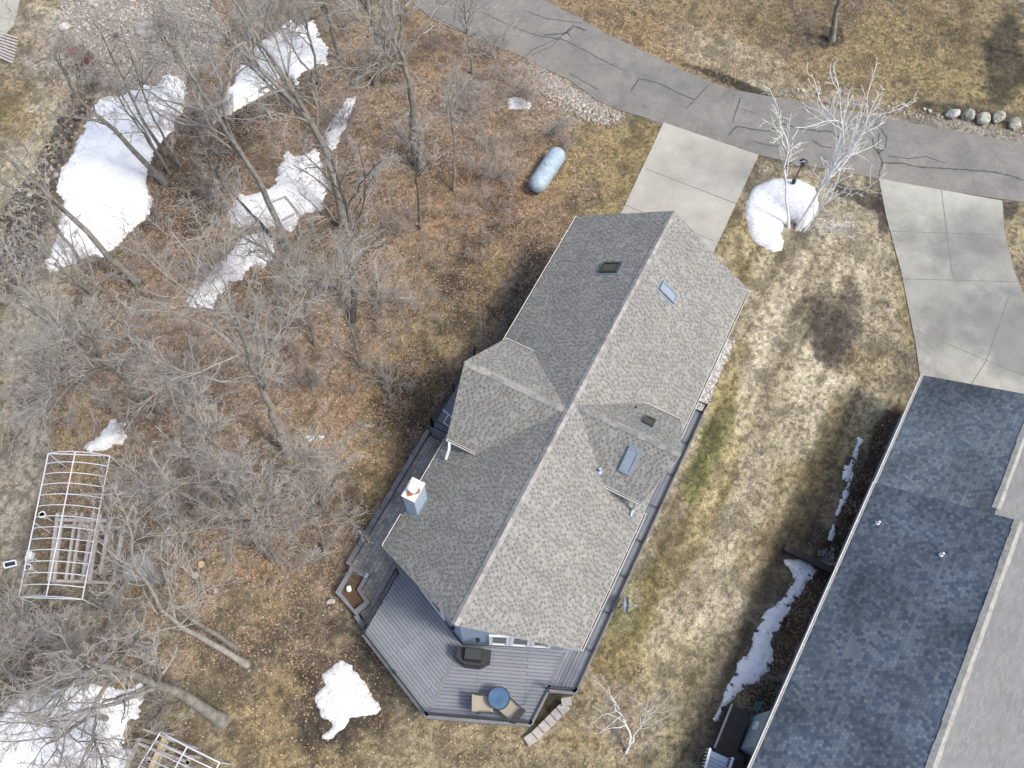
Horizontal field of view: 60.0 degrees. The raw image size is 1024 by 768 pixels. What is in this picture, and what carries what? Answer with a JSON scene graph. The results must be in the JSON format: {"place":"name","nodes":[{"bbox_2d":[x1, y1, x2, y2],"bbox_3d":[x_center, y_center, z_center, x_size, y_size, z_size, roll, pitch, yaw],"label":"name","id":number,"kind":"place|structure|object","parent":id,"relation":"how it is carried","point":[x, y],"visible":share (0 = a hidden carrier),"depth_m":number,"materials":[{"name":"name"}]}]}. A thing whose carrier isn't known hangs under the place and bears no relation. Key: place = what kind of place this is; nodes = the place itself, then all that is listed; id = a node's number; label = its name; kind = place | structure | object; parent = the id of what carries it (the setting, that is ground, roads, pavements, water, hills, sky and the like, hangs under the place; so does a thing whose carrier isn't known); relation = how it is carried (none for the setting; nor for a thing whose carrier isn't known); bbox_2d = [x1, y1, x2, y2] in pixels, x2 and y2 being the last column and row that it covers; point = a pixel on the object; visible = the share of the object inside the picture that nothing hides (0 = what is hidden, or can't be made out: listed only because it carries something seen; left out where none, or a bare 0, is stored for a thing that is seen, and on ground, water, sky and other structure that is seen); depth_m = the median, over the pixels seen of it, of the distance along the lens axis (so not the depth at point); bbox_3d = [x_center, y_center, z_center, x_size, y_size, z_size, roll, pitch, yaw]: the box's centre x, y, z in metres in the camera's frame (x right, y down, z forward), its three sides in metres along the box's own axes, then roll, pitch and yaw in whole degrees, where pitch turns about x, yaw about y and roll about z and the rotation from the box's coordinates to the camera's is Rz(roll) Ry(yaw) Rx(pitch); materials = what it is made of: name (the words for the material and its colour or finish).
{"place":"outdoors","nodes":[
{"label":"outdoors","id":0,"kind":"place"},
{"bbox_2d":[0,0,19,37],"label":"path","id":1,"kind":"structure","parent":0,"point":[4,12],"depth_m":54.03,"materials":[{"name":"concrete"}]},
{"bbox_2d":[0,0,1023,767],"bbox_3d":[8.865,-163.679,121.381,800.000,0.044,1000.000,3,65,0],"label":"ground","id":2,"kind":"structure","parent":0,"point":[660,732],"depth_m":44.54,"materials":[{"name":"plant"}]},
{"bbox_2d":[0,32,18,63],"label":"steps","id":3,"kind":"structure","parent":2,"relation":"on","point":[10,48],"depth_m":52.86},
{"bbox_2d":[0,597,56,700],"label":"tree","id":4,"kind":"object","parent":2,"relation":"on","point":[2,665],"visible":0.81,"depth_m":33.11,"materials":[{"name":"grey plant"}]},
{"bbox_2d":[0,588,64,662],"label":"shrub","id":5,"kind":"object","parent":2,"relation":"on","point":[24,624],"visible":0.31,"depth_m":37.71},
{"bbox_2d":[0,153,86,270],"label":"tree","id":6,"kind":"object","parent":2,"relation":"on","point":[45,215],"visible":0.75,"depth_m":43.04,"materials":[{"name":"grey plant"}]},
{"bbox_2d":[0,93,94,294],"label":"riprap","id":7,"kind":"object","parent":2,"relation":"on","point":[58,152],"visible":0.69,"depth_m":48.25,"materials":[{"name":"stone"}]},
{"bbox_2d":[5,306,92,352],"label":"shrub","id":8,"kind":"object","parent":2,"relation":"on","point":[52,324],"visible":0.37,"depth_m":43.74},
{"bbox_2d":[0,553,98,721],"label":"tree","id":9,"kind":"object","parent":2,"relation":"on","point":[56,646],"visible":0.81,"depth_m":33.05,"materials":[{"name":"grey plant"}]},
{"bbox_2d":[0,131,140,285],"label":"tree","id":10,"kind":"object","parent":2,"relation":"on","point":[92,238],"visible":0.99,"depth_m":40.76,"materials":[{"name":"grey plant"}]},
{"bbox_2d":[18,451,124,607],"bbox_3d":[-19.574,6.422,39.407,2.836,2.326,6.620,0,65,-1],"label":"hoop frame","id":11,"kind":"object","parent":2,"relation":"on","point":[55,549],"visible":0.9,"depth_m":38.50,"materials":[{"name":"metal"}]},
{"bbox_2d":[0,682,143,767],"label":"snow patch","id":12,"kind":"object","parent":2,"relation":"on","point":[23,750],"visible":0.45,"depth_m":36.65,"materials":[{"name":"snow"}]},
{"bbox_2d":[0,197,149,353],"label":"tree","id":13,"kind":"object","parent":2,"relation":"on","point":[82,286],"visible":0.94,"depth_m":38.48,"materials":[{"name":"grey plant"}]},
{"bbox_2d":[0,0,168,186],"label":"tree","id":14,"kind":"object","parent":2,"relation":"on","point":[137,155],"visible":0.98,"depth_m":42.75,"materials":[{"name":"grey plant"}]},
{"bbox_2d":[0,228,179,465],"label":"tree","id":15,"kind":"object","parent":2,"relation":"on","point":[104,366],"visible":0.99,"depth_m":34.95,"materials":[{"name":"grey plant"}]},
{"bbox_2d":[47,513,132,589],"bbox_3d":[-18.795,7.421,39.444,3.261,1.445,3.145,3,65,0],"label":"timber frame","id":16,"kind":"object","parent":2,"relation":"on","point":[54,580],"visible":0.64,"depth_m":38.82,"materials":[{"name":"wood"}]},
{"bbox_2d":[0,674,202,767],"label":"tree","id":17,"kind":"object","parent":2,"relation":"on","point":[88,750],"visible":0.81,"depth_m":32.95,"materials":[{"name":"grey plant"}]},
{"bbox_2d":[84,419,127,451],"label":"snow patch","id":18,"kind":"object","parent":2,"relation":"on","point":[103,441],"visible":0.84,"depth_m":42.36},
{"bbox_2d":[74,571,143,652],"bbox_3d":[-17.220,9.621,38.007,2.820,2.380,3.746,3,65,0],"label":"shrub","id":19,"kind":"object","parent":2,"relation":"on","point":[116,608],"visible":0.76,"depth_m":38.07,"materials":[{"name":"plant"}]},
{"bbox_2d":[45,0,180,174],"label":"tree","id":20,"kind":"object","parent":2,"relation":"on","point":[108,85],"visible":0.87,"depth_m":44.38,"materials":[{"name":"grey plant"}]},
{"bbox_2d":[44,74,186,270],"bbox_3d":[-22.041,-12.115,49.235,6.215,0.507,14.135,3,65,0],"label":"snow patch","id":21,"kind":"object","parent":2,"relation":"on","point":[104,165],"visible":0.77,"depth_m":48.68,"materials":[{"name":"snow"}]},
{"bbox_2d":[0,610,230,762],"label":"tree","id":22,"kind":"object","parent":2,"relation":"on","point":[218,719],"visible":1,"depth_m":29.38,"materials":[{"name":"grey plant"}]},
{"bbox_2d":[83,413,198,557],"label":"tree","id":23,"kind":"object","parent":2,"relation":"on","point":[153,499],"visible":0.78,"depth_m":35.33,"materials":[{"name":"grey plant"}]},
{"bbox_2d":[122,552,165,587],"bbox_3d":[-15.788,8.202,38.360,1.240,2.880,1.240,3,65,0],"label":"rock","id":24,"kind":"object","parent":2,"relation":"on","point":[154,582],"visible":0.4,"depth_m":37.23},
{"bbox_2d":[105,666,184,736],"bbox_3d":[-15.085,13.054,36.558,3.347,2.200,2.932,3,65,0],"label":"shrub","id":25,"kind":"object","parent":2,"relation":"on","point":[164,701],"visible":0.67,"depth_m":36.58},
{"bbox_2d":[59,0,231,87],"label":"gravel","id":26,"kind":"structure","parent":2,"relation":"on","point":[114,6],"depth_m":53.78,"materials":[{"name":"gravel"}]},
{"bbox_2d":[135,20,158,37],"bbox_3d":[-22.094,-21.531,53.679,1.440,0.150,1.440,3,65,0],"label":"tank cover","id":27,"kind":"object","parent":26,"relation":"on","point":[142,24],"visible":0.43,"depth_m":53.56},
{"bbox_2d":[59,470,239,650],"bbox_3d":[-14.514,7.506,34.720,3.749,10.415,6.424,-29,69,-14],"label":"tree","id":28,"kind":"object","parent":2,"relation":"on","point":[233,646],"visible":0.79,"depth_m":33.28,"materials":[{"name":"grey plant"}]},
{"bbox_2d":[112,475,186,559],"bbox_3d":[-15.507,6.345,39.498,3.485,2.540,3.446,38,69,15],"label":"shrub","id":29,"kind":"object","parent":2,"relation":"on","point":[155,510],"visible":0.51,"depth_m":39.81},
{"bbox_2d":[104,0,207,104],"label":"tree","id":30,"kind":"object","parent":2,"relation":"on","point":[170,30],"visible":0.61,"depth_m":45.38,"materials":[{"name":"grey plant"}]},
{"bbox_2d":[66,466,250,668],"bbox_3d":[-12.687,7.525,33.554,5.365,12.623,3.717,33,68,13],"label":"tree","id":31,"kind":"object","parent":2,"relation":"on","point":[242,662],"visible":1,"depth_m":31.60,"materials":[{"name":"grey plant"}]},
{"bbox_2d":[124,728,200,767],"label":"timber frame","id":32,"kind":"object","parent":2,"relation":"on","point":[166,740],"visible":0.83,"depth_m":35.54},
{"bbox_2d":[115,36,233,198],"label":"tree","id":33,"kind":"object","parent":2,"relation":"on","point":[202,137],"visible":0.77,"depth_m":43.24,"materials":[{"name":"grey plant"}]},
{"bbox_2d":[136,332,225,409],"bbox_3d":[-15.735,-0.508,42.705,3.417,2.549,3.840,40,70,16],"label":"shrub","id":34,"kind":"object","parent":2,"relation":"on","point":[188,363],"visible":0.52,"depth_m":42.78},
{"bbox_2d":[138,731,230,767],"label":"hoop frame","id":35,"kind":"object","parent":2,"relation":"on","point":[187,746],"visible":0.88,"depth_m":34.92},
{"bbox_2d":[114,329,268,504],"bbox_3d":[-11.950,1.811,36.228,4.114,12.595,7.929,-38,71,-17],"label":"tree","id":36,"kind":"object","parent":2,"relation":"on","point":[208,422],"visible":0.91,"depth_m":34.64,"materials":[{"name":"grey plant"}]},
{"bbox_2d":[82,0,302,253],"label":"tree","id":37,"kind":"object","parent":2,"relation":"on","point":[239,152],"visible":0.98,"depth_m":40.26,"materials":[{"name":"grey plant"}]},
{"bbox_2d":[162,146,241,211],"bbox_3d":[-16.394,-10.781,47.654,3.313,2.330,4.366,28,67,11],"label":"shrub","id":38,"kind":"object","parent":2,"relation":"on","point":[203,190],"visible":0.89,"depth_m":47.74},
{"bbox_2d":[77,399,334,581],"bbox_3d":[-11.445,4.630,35.380,8.954,11.762,6.238,-6,65,-4],"label":"tree","id":39,"kind":"object","parent":2,"relation":"on","point":[226,493],"visible":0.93,"depth_m":34.20,"materials":[{"name":"grey plant"}]},
{"bbox_2d":[175,240,243,289],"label":"shrub","id":40,"kind":"object","parent":2,"relation":"on","point":[220,264],"visible":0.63,"depth_m":45.65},
{"bbox_2d":[92,203,327,456],"bbox_3d":[-11.914,-2.195,36.266,9.552,15.965,8.435,-20,67,-11],"label":"tree","id":41,"kind":"object","parent":2,"relation":"on","point":[252,364],"visible":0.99,"depth_m":33.85,"materials":[{"name":"grey plant"}]},
{"bbox_2d":[197,81,255,118],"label":"shrub","id":42,"kind":"object","parent":2,"relation":"on","point":[227,104],"visible":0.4,"depth_m":50.27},
{"bbox_2d":[181,139,273,236],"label":"tree","id":43,"kind":"object","parent":2,"relation":"on","point":[233,194],"visible":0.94,"depth_m":45.22,"materials":[{"name":"grey plant"}]},
{"bbox_2d":[186,232,274,308],"bbox_3d":[-14.638,-5.927,46.596,2.662,0.370,5.907,37,69,15],"label":"snow patch","id":44,"kind":"object","parent":2,"relation":"on","point":[245,267],"visible":0.39,"depth_m":46.55,"materials":[{"name":"snow"}]},
{"bbox_2d":[120,0,346,234],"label":"tree","id":45,"kind":"object","parent":2,"relation":"on","point":[300,110],"visible":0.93,"depth_m":41.37,"materials":[{"name":"grey plant"}]},
{"bbox_2d":[173,166,346,290],"bbox_3d":[-11.854,-6.511,41.520,5.277,10.251,4.575,26,67,11],"label":"tree","id":46,"kind":"object","parent":2,"relation":"on","point":[229,205],"visible":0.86,"depth_m":40.10,"materials":[{"name":"grey plant"}]},
{"bbox_2d":[218,0,321,85],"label":"tree","id":47,"kind":"object","parent":2,"relation":"on","point":[279,20],"visible":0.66,"depth_m":47.72,"materials":[{"name":"grey plant"}]},
{"bbox_2d":[213,20,327,123],"bbox_3d":[-14.405,-18.456,52.480,4.548,0.388,9.788,37,69,15],"label":"snow patch","id":48,"kind":"object","parent":2,"relation":"on","point":[239,86],"visible":0.52,"depth_m":52.69,"materials":[{"name":"snow"}]},
{"bbox_2d":[0,0,544,722],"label":"undergrowth","id":49,"kind":"object","parent":2,"relation":"on","point":[176,324],"visible":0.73,"depth_m":44.76,"materials":[{"name":"plant"}]},
{"bbox_2d":[228,148,326,231],"bbox_3d":[-12.411,-10.406,48.752,4.547,0.384,6.815,36,69,14],"label":"snow patch","id":50,"kind":"object","parent":2,"relation":"on","point":[284,207],"visible":0.68,"depth_m":48.56,"materials":[{"name":"snow"}]},
{"bbox_2d":[223,197,365,346],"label":"tree","id":51,"kind":"object","parent":2,"relation":"on","point":[314,342],"visible":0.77,"depth_m":40.15,"materials":[{"name":"grey plant"}]},
{"bbox_2d":[255,0,341,60],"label":"tree","id":52,"kind":"object","parent":2,"relation":"on","point":[325,8],"visible":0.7,"depth_m":49.29,"materials":[{"name":"grey plant"}]},
{"bbox_2d":[272,346,333,401],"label":"shrub","id":53,"kind":"object","parent":2,"relation":"on","point":[312,378],"visible":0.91,"depth_m":43.03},
{"bbox_2d":[256,438,363,544],"bbox_3d":[-8.867,4.937,39.904,4.626,3.303,4.955,3,65,0],"label":"shrub","id":54,"kind":"object","parent":2,"relation":"on","point":[321,506],"visible":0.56,"depth_m":40.03,"materials":[{"name":"plant"}]},
{"bbox_2d":[252,394,375,551],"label":"tree","id":55,"kind":"object","parent":2,"relation":"on","point":[309,450],"visible":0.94,"depth_m":36.01,"materials":[{"name":"grey plant"}]},
{"bbox_2d":[221,174,421,368],"bbox_3d":[-8.264,-4.490,40.326,5.537,10.714,9.174,-38,71,-17],"label":"tree","id":56,"kind":"object","parent":2,"relation":"on","point":[343,273],"visible":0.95,"depth_m":38.54,"materials":[{"name":"grey plant"}]},
{"bbox_2d":[270,123,401,322],"bbox_3d":[-7.374,-7.992,41.968,5.852,10.932,5.737,-37,71,-17],"label":"tree","id":57,"kind":"object","parent":2,"relation":"on","point":[353,314],"visible":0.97,"depth_m":40.62,"materials":[{"name":"grey plant"}]},
{"bbox_2d":[317,0,362,43],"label":"shrub","id":58,"kind":"object","parent":2,"relation":"on","point":[340,23],"visible":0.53,"depth_m":52.94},
{"bbox_2d":[327,97,355,150],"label":"snow patch","id":59,"kind":"object","parent":2,"relation":"on","point":[333,134],"visible":0.61,"depth_m":50.78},
{"bbox_2d":[318,71,372,131],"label":"shrub","id":60,"kind":"object","parent":2,"relation":"on","point":[349,110],"visible":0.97,"depth_m":49.86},
{"bbox_2d":[315,660,380,739],"bbox_3d":[-7.323,13.272,37.767,2.839,0.359,2.969,-25,68,-13],"label":"snow patch","id":61,"kind":"object","parent":2,"relation":"on","point":[341,698],"visible":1,"depth_m":37.59,"materials":[{"name":"snow"}]},
{"bbox_2d":[335,565,370,615],"bbox_3d":[-6.884,9.284,39.399,1.601,0.610,1.792,26,67,10],"label":"planter","id":62,"kind":"object","parent":2,"relation":"on","point":[355,600],"visible":0.97,"depth_m":39.25,"materials":[{"name":"wood"}]},
{"bbox_2d":[279,0,461,174],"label":"tree","id":63,"kind":"object","parent":2,"relation":"on","point":[386,39],"visible":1,"depth_m":41.89,"materials":[{"name":"grey plant"}]},
{"bbox_2d":[356,0,398,87],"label":"tree","id":64,"kind":"object","parent":2,"relation":"on","point":[375,82],"visible":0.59,"depth_m":48.30,"materials":[{"name":"grey plant"}]},
{"bbox_2d":[344,241,418,333],"bbox_3d":[-6.447,-4.968,44.744,3.947,3.082,4.427,34,68,13],"label":"shrub","id":65,"kind":"object","parent":2,"relation":"on","point":[384,288],"visible":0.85,"depth_m":44.86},
{"bbox_2d":[347,180,425,243],"bbox_3d":[-6.474,-8.951,46.616,3.460,3.080,4.162,-18,67,-10],"label":"shrub","id":66,"kind":"object","parent":2,"relation":"on","point":[394,221],"visible":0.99,"depth_m":46.80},
{"bbox_2d":[346,429,430,629],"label":"patio kerb","id":67,"kind":"structure","parent":2,"relation":"on","point":[392,491],"depth_m":41.03,"materials":[{"name":"concrete"}]},
{"bbox_2d":[360,333,418,405],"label":"shrub","id":68,"kind":"object","parent":2,"relation":"on","point":[390,378],"visible":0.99,"depth_m":43.31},
{"bbox_2d":[352,436,441,624],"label":"patio","id":69,"kind":"structure","parent":2,"relation":"on","point":[377,562],"depth_m":40.35,"materials":[{"name":"wood"}]},
{"bbox_2d":[380,109,475,229],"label":"tree","id":70,"kind":"object","parent":2,"relation":"on","point":[414,159],"visible":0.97,"depth_m":44.21,"materials":[{"name":"grey plant"}]},
{"bbox_2d":[390,25,489,192],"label":"tree","id":71,"kind":"object","parent":2,"relation":"on","point":[450,107],"visible":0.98,"depth_m":44.81,"materials":[{"name":"grey plant"}]},
{"bbox_2d":[423,0,498,74],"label":"tree","id":72,"kind":"object","parent":2,"relation":"on","point":[466,32],"visible":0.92,"depth_m":48.72,"materials":[{"name":"grey plant"}]},
{"bbox_2d":[441,72,508,120],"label":"shrub","id":73,"kind":"object","parent":2,"relation":"on","point":[466,103],"visible":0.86,"depth_m":50.41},
{"bbox_2d":[459,2,522,70],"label":"shrub","id":74,"kind":"object","parent":2,"relation":"on","point":[488,40],"visible":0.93,"depth_m":52.30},
{"bbox_2d":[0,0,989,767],"bbox_3d":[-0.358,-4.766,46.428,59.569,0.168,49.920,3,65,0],"label":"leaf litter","id":75,"kind":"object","parent":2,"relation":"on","point":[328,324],"visible":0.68,"depth_m":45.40,"materials":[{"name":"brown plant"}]},
{"bbox_2d":[468,128,524,194],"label":"shrub","id":76,"kind":"object","parent":2,"relation":"on","point":[495,166],"visible":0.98,"depth_m":48.55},
{"bbox_2d":[480,51,553,105],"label":"shrub","id":77,"kind":"object","parent":2,"relation":"on","point":[512,83],"visible":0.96,"depth_m":51.15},
{"bbox_2d":[360,346,706,727],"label":"deck","id":78,"kind":"structure","parent":2,"relation":"on","point":[411,639],"depth_m":37.36,"materials":[{"name":"grey wood"}]},
{"bbox_2d":[456,646,490,669],"bbox_3d":[-1.612,11.351,36.755,1.435,1.160,0.758,6,65,1],"label":"grill","id":79,"kind":"object","parent":78,"relation":"on","point":[473,658],"visible":1,"depth_m":36.45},
{"bbox_2d":[471,693,492,713],"bbox_3d":[-1.200,13.021,36.080,0.875,0.990,0.724,1,65,-1],"label":"patio chair","id":80,"kind":"object","parent":78,"relation":"on","point":[480,703],"visible":0.96,"depth_m":36.09,"materials":[{"name":"fabric"}]},
{"bbox_2d":[487,686,509,709],"bbox_3d":[-0.548,12.900,36.291,0.924,0.739,0.924,3,65,0],"label":"patio table","id":81,"kind":"object","parent":78,"relation":"on","point":[498,697],"visible":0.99,"depth_m":35.97,"materials":[{"name":"blue glass"}]},
{"bbox_2d":[499,698,525,724],"bbox_3d":[0.002,13.296,35.982,0.875,0.990,0.724,39,70,15],"label":"patio chair","id":82,"kind":"object","parent":78,"relation":"on","point":[513,709],"visible":0.96,"depth_m":36.04,"materials":[{"name":"fabric"}]},
{"bbox_2d":[529,147,564,192],"bbox_3d":[1.956,-11.865,49.202,1.040,1.260,3.178,27,67,11],"label":"propane tank","id":83,"kind":"object","parent":2,"relation":"on","point":[547,169],"visible":1,"depth_m":48.66,"materials":[{"name":"metal"}]},
{"bbox_2d":[524,697,571,746],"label":"garden steps","id":84,"kind":"structure","parent":2,"relation":"on","point":[547,723],"depth_m":36.96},
{"bbox_2d":[535,102,577,143],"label":"shrub","id":85,"kind":"object","parent":2,"relation":"on","point":[558,127],"visible":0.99,"depth_m":49.99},
{"bbox_2d":[382,211,749,651],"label":"house","id":86,"kind":"structure","parent":2,"relation":"on","point":[527,496],"depth_m":36.39,"materials":[{"name":"grey"}]},
{"bbox_2d":[489,634,509,645],"bbox_3d":[-0.514,10.422,36.037,0.840,2.140,0.093,3,65,0],"label":"window","id":87,"kind":"structure","parent":86,"relation":"in","point":[500,640],"depth_m":35.95,"materials":[{"name":"white paint"}]},
{"bbox_2d":[534,69,624,126],"bbox_3d":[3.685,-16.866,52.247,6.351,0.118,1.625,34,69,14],"label":"gravel","id":88,"kind":"structure","parent":2,"relation":"on","point":[568,90],"depth_m":52.37,"materials":[{"name":"gravel"}]},
{"bbox_2d":[581,668,683,753],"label":"birch tree","id":89,"kind":"object","parent":2,"relation":"on","point":[645,716],"visible":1,"depth_m":35.38,"materials":[{"name":"white plant"}]},
{"bbox_2d":[695,339,734,417],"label":"gravel","id":90,"kind":"structure","parent":2,"relation":"on","point":[719,363],"depth_m":44.60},
{"bbox_2d":[711,703,749,767],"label":"deck","id":91,"kind":"structure","parent":2,"relation":"on","point":[728,738],"depth_m":36.83,"materials":[{"name":"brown wood"}]},
{"bbox_2d":[701,748,733,767],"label":"stairs","id":92,"kind":"structure","parent":91,"relation":"on","point":[715,760],"depth_m":36.02,"materials":[{"name":"white paint"}]},
{"bbox_2d":[713,559,816,721],"bbox_3d":[11.298,11.343,39.190,1.788,0.297,8.648,28,67,11],"label":"snow patch","id":93,"kind":"object","parent":2,"relation":"on","point":[752,666],"visible":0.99,"depth_m":39.08,"materials":[{"name":"snow"}]},
{"bbox_2d":[745,178,818,251],"bbox_3d":[14.773,-9.561,49.017,3.935,0.427,5.485,27,67,11],"label":"snow patch","id":94,"kind":"object","parent":2,"relation":"on","point":[766,213],"visible":0.91,"depth_m":48.90,"materials":[{"name":"snow"}]},
{"bbox_2d":[758,85,807,228],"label":"birch tree","id":95,"kind":"object","parent":2,"relation":"on","point":[788,150],"visible":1,"depth_m":44.86,"materials":[{"name":"white plant"}]},
{"bbox_2d":[783,545,833,573],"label":"retaining wall","id":96,"kind":"structure","parent":2,"relation":"on","point":[813,561],"depth_m":40.23,"materials":[{"name":"brown wood"}]},
{"bbox_2d":[802,165,865,240],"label":"birch tree","id":97,"kind":"object","parent":2,"relation":"on","point":[822,206],"visible":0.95,"depth_m":46.98,"materials":[{"name":"white plant"}]},
{"bbox_2d":[827,472,853,540],"bbox_3d":[15.595,5.797,41.955,0.585,0.206,3.969,25,67,10],"label":"snow patch","id":98,"kind":"object","parent":2,"relation":"on","point":[845,494],"visible":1,"depth_m":41.95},
{"bbox_2d":[842,437,863,480],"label":"snow patch","id":99,"kind":"object","parent":2,"relation":"on","point":[847,472],"visible":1,"depth_m":42.76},
{"bbox_2d":[793,60,917,231],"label":"birch tree","id":100,"kind":"object","parent":2,"relation":"on","point":[825,180],"visible":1,"depth_m":44.40,"materials":[{"name":"white plant"}]},
{"bbox_2d":[827,0,893,42],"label":"tree","id":101,"kind":"object","parent":2,"relation":"on","point":[832,36],"visible":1,"depth_m":53.19,"materials":[{"name":"grey plant"}]},
{"bbox_2d":[738,374,1023,767],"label":"house","id":102,"kind":"structure","parent":2,"relation":"on","point":[909,653],"depth_m":35.04,"materials":[{"name":"blue"}]},
{"bbox_2d":[620,123,757,251],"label":"driveway","id":103,"kind":"structure","parent":0,"point":[695,182],"depth_m":49.82,"materials":[{"name":"concrete"}]},
{"bbox_2d":[410,0,1023,202],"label":"road","id":104,"kind":"structure","parent":0,"point":[594,62],"depth_m":51.98,"materials":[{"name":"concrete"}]},
{"bbox_2d":[817,547,835,565],"bbox_3d":[14.502,7.965,40.841,0.867,0.162,0.980,3,65,0],"label":"riprap","id":105,"kind":"object","parent":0,"point":[828,560],"visible":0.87,"depth_m":40.84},
{"bbox_2d":[776,90,1023,138],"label":"gravel","id":106,"kind":"structure","parent":0,"point":[914,117],"depth_m":52.30,"materials":[{"name":"gravel"}]},
{"bbox_2d":[879,179,1023,393],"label":"driveway","id":107,"kind":"structure","parent":0,"point":[964,293],"depth_m":47.29,"materials":[{"name":"concrete"}]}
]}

